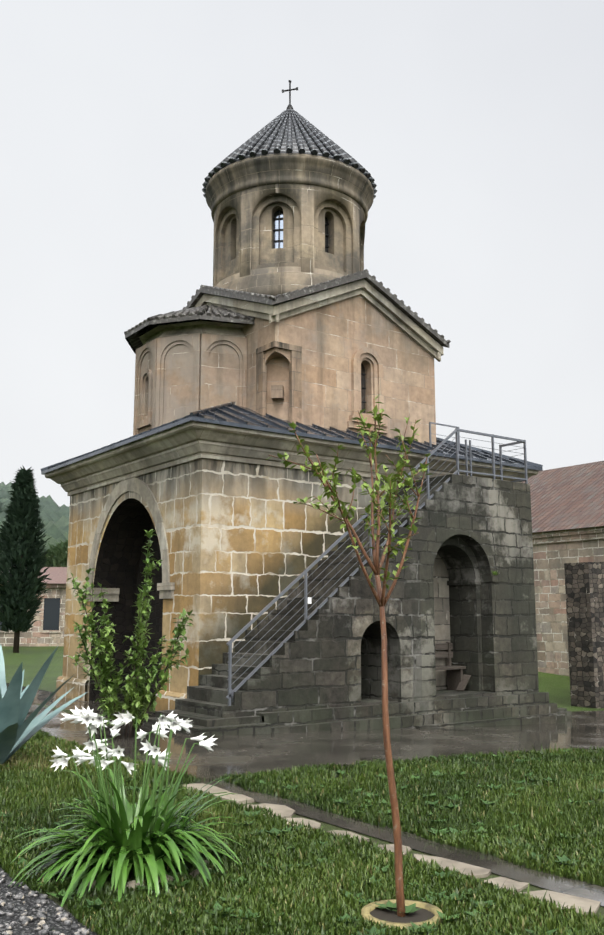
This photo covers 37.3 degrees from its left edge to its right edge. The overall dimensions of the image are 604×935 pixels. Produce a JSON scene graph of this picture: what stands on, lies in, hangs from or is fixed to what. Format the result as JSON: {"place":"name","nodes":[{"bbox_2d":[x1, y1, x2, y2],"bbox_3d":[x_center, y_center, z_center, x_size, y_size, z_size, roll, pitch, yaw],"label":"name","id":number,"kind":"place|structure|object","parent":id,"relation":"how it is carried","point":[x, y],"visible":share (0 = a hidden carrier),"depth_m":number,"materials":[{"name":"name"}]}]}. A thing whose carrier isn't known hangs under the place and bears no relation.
{"place":"outdoors","nodes":[
{"label":"outdoors","id":0,"kind":"place"},
{"bbox_2d":[0,867,96,934],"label":"gravel path","id":1,"kind":"structure","parent":0,"point":[50,906],"depth_m":5.43,"materials":[{"name":"grey gravel"}]},
{"bbox_2d":[6,683,154,729],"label":"path paving","id":2,"kind":"structure","parent":0,"point":[41,696],"depth_m":18.01,"materials":[{"name":"grey stone"}]},
{"bbox_2d":[213,184,364,286],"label":"drum wall","id":3,"kind":"structure","parent":0,"point":[243,232],"depth_m":21.09,"materials":[{"name":"beige stone"}]},
{"bbox_2d":[273,210,328,252],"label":"window","id":4,"kind":"structure","parent":3,"relation":"in","point":[278,230],"depth_m":21.30,"materials":[{"name":"clear glass"}]},
{"bbox_2d":[0,0,603,506],"label":"sky","id":5,"kind":"structure","parent":0,"point":[477,126],"materials":[{"name":"white"}]},
{"bbox_2d":[2,646,603,926],"bbox_3d":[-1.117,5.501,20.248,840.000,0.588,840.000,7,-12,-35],"label":"ground","id":6,"kind":"structure","parent":0,"point":[32,659],"depth_m":28.01,"materials":[{"name":"green plant"}]},
{"bbox_2d":[0,466,52,652],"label":"cypress tree","id":7,"kind":"object","parent":6,"relation":"on","point":[20,590],"visible":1,"depth_m":46.25,"materials":[{"name":"green plant"}]},
{"bbox_2d":[0,584,65,645],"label":"building wall","id":8,"kind":"structure","parent":6,"relation":"on","point":[48,625],"depth_m":56.47,"materials":[{"name":"stone"}]},
{"bbox_2d":[2,567,66,583],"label":"building roof","id":9,"kind":"structure","parent":8,"relation":"on","point":[58,575],"depth_m":59.12,"materials":[{"name":"red tile"}]},
{"bbox_2d":[0,645,88,763],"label":"agave plant","id":10,"kind":"object","parent":6,"relation":"on","point":[17,732],"visible":0.98,"depth_m":10.71,"materials":[{"name":"green plant"}]},
{"bbox_2d":[41,539,67,583],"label":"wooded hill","id":11,"kind":"structure","parent":6,"relation":"on","point":[59,552],"depth_m":65.28,"materials":[{"name":"green plant"}]},
{"bbox_2d":[10,706,256,906],"bbox_3d":[-1.210,2.490,6.582,1.951,1.484,1.820,7,-12,-35],"label":"lily plant","id":12,"kind":"object","parent":6,"relation":"on","point":[145,834],"visible":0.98,"depth_m":6.29,"materials":[{"name":"green plant"}]},
{"bbox_2d":[86,860,210,890],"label":"edging stones","id":13,"kind":"object","parent":6,"relation":"on","point":[133,883],"visible":0.15,"depth_m":5.98,"materials":[{"name":"grey stone"}]},
{"bbox_2d":[62,458,396,703],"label":"block wall","id":14,"kind":"structure","parent":6,"relation":"on","point":[247,543],"depth_m":17.38,"materials":[{"name":"stone"}]},
{"bbox_2d":[56,676,186,710],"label":"plinth","id":15,"kind":"structure","parent":14,"relation":"on","point":[166,701],"depth_m":19.84,"materials":[{"name":"stone"}]},
{"bbox_2d":[81,477,174,601],"bbox_3d":[-3.484,1.515,19.069,0.690,2.597,4.360,7,-12,-35],"label":"arch surround","id":16,"kind":"object","parent":14,"relation":"attached to","point":[166,586],"visible":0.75,"depth_m":18.77,"materials":[{"name":"stone"}]},
{"bbox_2d":[45,421,537,495],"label":"cornice","id":17,"kind":"structure","parent":14,"relation":"on","point":[187,442],"depth_m":18.03,"materials":[{"name":"stone"}]},
{"bbox_2d":[41,402,542,474],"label":"metal roof","id":18,"kind":"structure","parent":17,"relation":"on","point":[231,414],"depth_m":18.36,"materials":[{"name":"grey metal"}]},
{"bbox_2d":[139,344,238,432],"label":"apse wall","id":19,"kind":"structure","parent":18,"relation":"on","point":[223,373],"depth_m":19.24,"materials":[{"name":"beige stone"}]},
{"bbox_2d":[136,369,152,429],"bbox_3d":[-3.452,-1.536,19.717,0.080,1.310,0.660,7,-12,-35],"label":"window surround","id":20,"kind":"object","parent":19,"relation":"attached to","point":[142,423],"visible":0.98,"depth_m":19.65,"materials":[{"name":"beige stone"}]},
{"bbox_2d":[133,333,246,435],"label":"apse frames","id":21,"kind":"structure","parent":19,"relation":"attached to","point":[200,346],"depth_m":19.29,"materials":[{"name":"beige stone"}]},
{"bbox_2d":[139,321,246,344],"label":"apse cornice","id":22,"kind":"structure","parent":19,"relation":"attached to","point":[200,327],"depth_m":19.57,"materials":[{"name":"beige stone"}]},
{"bbox_2d":[200,295,435,444],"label":"church wall","id":23,"kind":"structure","parent":18,"relation":"on","point":[330,339],"depth_m":19.60,"materials":[{"name":"stone"}]},
{"bbox_2d":[124,305,254,353],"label":"apse roof","id":24,"kind":"structure","parent":23,"relation":"attached to","point":[192,314],"depth_m":19.46,"materials":[{"name":"tile"}]},
{"bbox_2d":[256,341,301,422],"bbox_3d":[-0.490,-1.614,18.829,0.700,1.871,0.700,7,-12,-35],"label":"niche","id":25,"kind":"object","parent":23,"relation":"attached to","point":[295,390],"visible":0.88,"depth_m":18.72,"materials":[{"name":"stone"}]},
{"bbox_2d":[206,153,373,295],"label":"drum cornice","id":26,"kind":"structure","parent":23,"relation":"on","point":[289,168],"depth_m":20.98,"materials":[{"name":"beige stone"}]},
{"bbox_2d":[202,109,376,201],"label":"conical roof","id":27,"kind":"structure","parent":26,"relation":"on","point":[289,131],"depth_m":21.57,"materials":[{"name":"tile"}]},
{"bbox_2d":[282,80,297,109],"bbox_3d":[-0.315,-9.673,23.378,0.297,0.930,0.363,7,-12,-35],"label":"cross","id":28,"kind":"object","parent":27,"relation":"on","point":[289,106],"visible":0.83,"depth_m":23.37,"materials":[{"name":"black metal"}]},
{"bbox_2d":[183,269,450,347],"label":"roof","id":29,"kind":"structure","parent":23,"relation":"on","point":[328,285],"depth_m":19.99,"materials":[{"name":"tile"}]},
{"bbox_2d":[194,279,443,361],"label":"cornice","id":30,"kind":"structure","parent":23,"relation":"attached to","point":[392,313],"depth_m":20.01,"materials":[{"name":"stone"}]},
{"bbox_2d":[361,363,365,412],"bbox_3d":[1.304,-1.775,20.077,0.320,1.300,0.050,7,-12,-35],"label":"window glass","id":31,"kind":"object","parent":23,"relation":"attached to","point":[363,388],"visible":0.19,"depth_m":20.13,"materials":[{"name":"grey glass"}]},
{"bbox_2d":[347,347,387,433],"bbox_3d":[1.451,-1.744,19.867,1.120,1.890,0.170,7,-12,-35],"label":"window frame","id":32,"kind":"object","parent":23,"relation":"attached to","point":[370,354],"visible":0.92,"depth_m":19.81,"materials":[{"name":"stone"}]},
{"bbox_2d":[0,730,603,934],"bbox_3d":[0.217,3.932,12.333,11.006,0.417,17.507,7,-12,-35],"label":"grass","id":33,"kind":"structure","parent":6,"relation":"on","point":[315,886],"depth_m":7.06,"materials":[{"name":"green plant"}]},
{"bbox_2d":[266,395,432,916],"bbox_3d":[0.369,1.143,5.764,0.982,3.320,1.100,-4,-10,20],"label":"sapling tree","id":34,"kind":"object","parent":6,"relation":"on","point":[376,567],"visible":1,"depth_m":5.72,"materials":[{"name":"green plant"}]},
{"bbox_2d":[162,474,538,718],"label":"annex wall","id":35,"kind":"structure","parent":6,"relation":"on","point":[327,654],"depth_m":17.21,"materials":[{"name":"grey stone"}]},
{"bbox_2d":[226,422,527,705],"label":"railings","id":36,"kind":"object","parent":35,"relation":"attached to","point":[456,432],"visible":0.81,"depth_m":16.58,"materials":[{"name":"grey metal"}]},
{"bbox_2d":[435,642,470,690],"bbox_3d":[2.781,4.064,18.222,1.300,0.970,0.570,7,-12,-35],"label":"bench","id":37,"kind":"object","parent":35,"relation":"on","point":[457,680],"visible":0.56,"depth_m":18.55,"materials":[{"name":"grey wood"}]},
{"bbox_2d":[143,576,564,735],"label":"stone plinth","id":38,"kind":"structure","parent":6,"relation":"on","point":[521,709],"depth_m":16.24,"materials":[{"name":"grey stone"}]},
{"bbox_2d":[183,783,600,914],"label":"kerb stones","id":39,"kind":"object","parent":6,"relation":"on","point":[288,813],"visible":0.42,"depth_m":6.52,"materials":[{"name":"beige stone"}]},
{"bbox_2d":[194,780,603,905],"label":"drainage channel","id":40,"kind":"object","parent":6,"relation":"on","point":[548,881],"depth_m":6.90,"materials":[{"name":"grey concrete"}]},
{"bbox_2d":[361,899,442,928],"bbox_3d":[0.602,2.702,5.389,0.490,0.055,0.490,7,-12,-35],"label":"tree ring edging","id":41,"kind":"object","parent":6,"relation":"on","point":[367,909],"visible":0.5,"depth_m":5.43,"materials":[{"name":"beige stone"}]},
{"bbox_2d":[370,906,434,922],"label":"soil","id":42,"kind":"structure","parent":6,"relation":"on","point":[419,915],"depth_m":5.40,"materials":[{"name":"grey"}]},
{"bbox_2d":[557,707,571,720],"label":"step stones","id":43,"kind":"object","parent":6,"relation":"on","point":[568,714],"visible":0.07,"depth_m":19.04,"materials":[{"name":"grey stone"}]},
{"bbox_2d":[532,526,603,675],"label":"building wall","id":44,"kind":"structure","parent":6,"relation":"on","point":[554,551],"depth_m":33.24,"materials":[{"name":"stone"}]},
{"bbox_2d":[521,461,603,532],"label":"building roof","id":45,"kind":"structure","parent":44,"relation":"on","point":[568,497],"depth_m":36.32,"materials":[{"name":"brown tile"}]},
{"bbox_2d":[564,562,603,707],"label":"ruin wall","id":46,"kind":"structure","parent":6,"relation":"on","point":[584,586],"depth_m":24.19,"materials":[{"name":"stone"}]},
{"bbox_2d":[42,711,603,781],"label":"path paving","id":47,"kind":"structure","parent":0,"point":[241,754],"depth_m":13.38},
{"bbox_2d":[67,529,194,738],"bbox_3d":[-2.582,2.528,13.786,2.000,3.148,1.160,3,-10,-19],"label":"shrub","id":48,"kind":"object","parent":47,"relation":"on","point":[136,690],"visible":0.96,"depth_m":13.64,"materials":[{"name":"green plant"}]},
{"bbox_2d":[433,553,449,689],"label":"wall","id":49,"kind":"structure","parent":0,"point":[441,607],"depth_m":18.95,"materials":[{"name":"grey stone"}]},
{"bbox_3d":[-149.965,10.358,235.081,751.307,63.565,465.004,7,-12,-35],"label":"hill forest","id":50,"kind":"object","parent":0,"visible":0},
{"bbox_2d":[0,482,69,565],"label":"hill trees","id":51,"kind":"object","parent":50,"relation":"on","point":[54,516],"visible":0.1,"depth_m":255.34,"materials":[{"name":"green plant"}]}
]}

